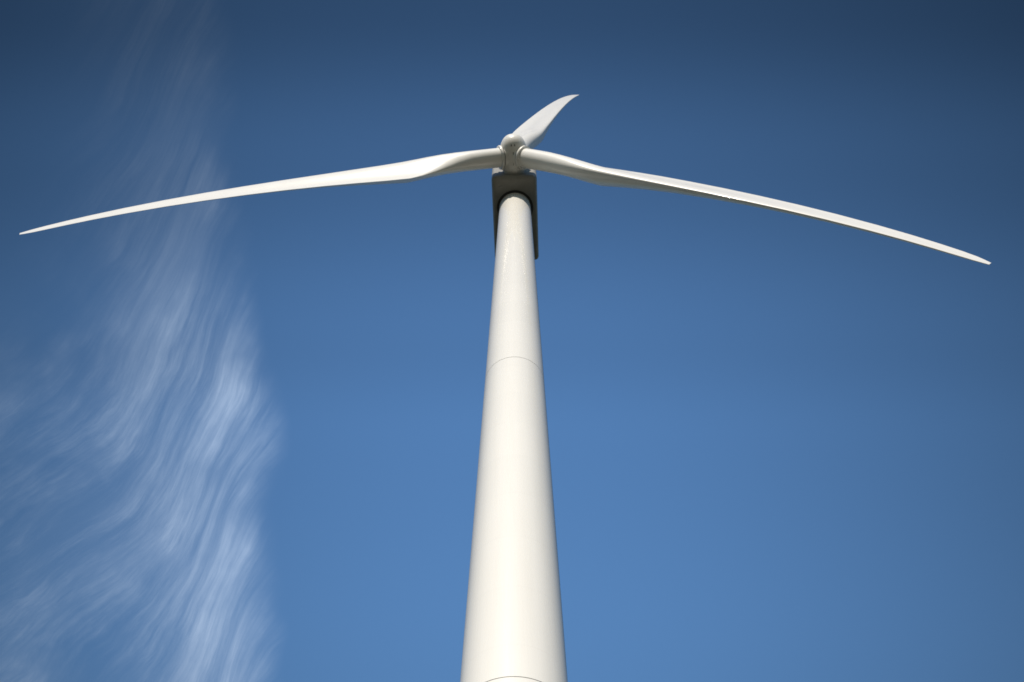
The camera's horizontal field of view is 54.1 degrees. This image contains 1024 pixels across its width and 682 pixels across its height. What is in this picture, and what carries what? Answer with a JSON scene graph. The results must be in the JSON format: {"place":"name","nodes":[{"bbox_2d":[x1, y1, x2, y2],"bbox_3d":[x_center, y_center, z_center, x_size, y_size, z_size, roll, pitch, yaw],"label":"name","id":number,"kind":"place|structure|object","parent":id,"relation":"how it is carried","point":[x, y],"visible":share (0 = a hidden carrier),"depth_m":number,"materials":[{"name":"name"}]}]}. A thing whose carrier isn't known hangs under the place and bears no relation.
{"place":"outdoors","nodes":[
{"label":"outdoors","id":0,"kind":"place"},
{"bbox_2d":[0,0,1023,681],"label":"sky","id":1,"kind":"structure","parent":0,"point":[240,436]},
{"bbox_3d":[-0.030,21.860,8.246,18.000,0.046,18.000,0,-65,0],"label":"gravel pad","id":2,"kind":"structure","parent":0,"visible":0},
{"bbox_2d":[460,193,567,681],"bbox_3d":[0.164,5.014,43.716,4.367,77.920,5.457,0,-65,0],"label":"tower","id":3,"kind":"structure","parent":2,"relation":"on","point":[514,630],"depth_m":39.08,"materials":[{"name":"metal"}]},
{"bbox_2d":[491,168,538,259],"bbox_3d":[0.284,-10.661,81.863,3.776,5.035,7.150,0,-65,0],"label":"nacelle","id":4,"kind":"object","parent":3,"relation":"on","point":[505,184],"visible":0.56,"depth_m":78.73,"materials":[{"name":"grey metal"}]},
{"bbox_2d":[19,95,990,264],"bbox_3d":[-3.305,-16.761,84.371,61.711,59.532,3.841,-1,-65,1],"label":"rotor","id":5,"kind":"object","parent":4,"relation":"attached to","point":[514,152],"visible":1,"depth_m":73.85,"materials":[{"name":"white plastic"}]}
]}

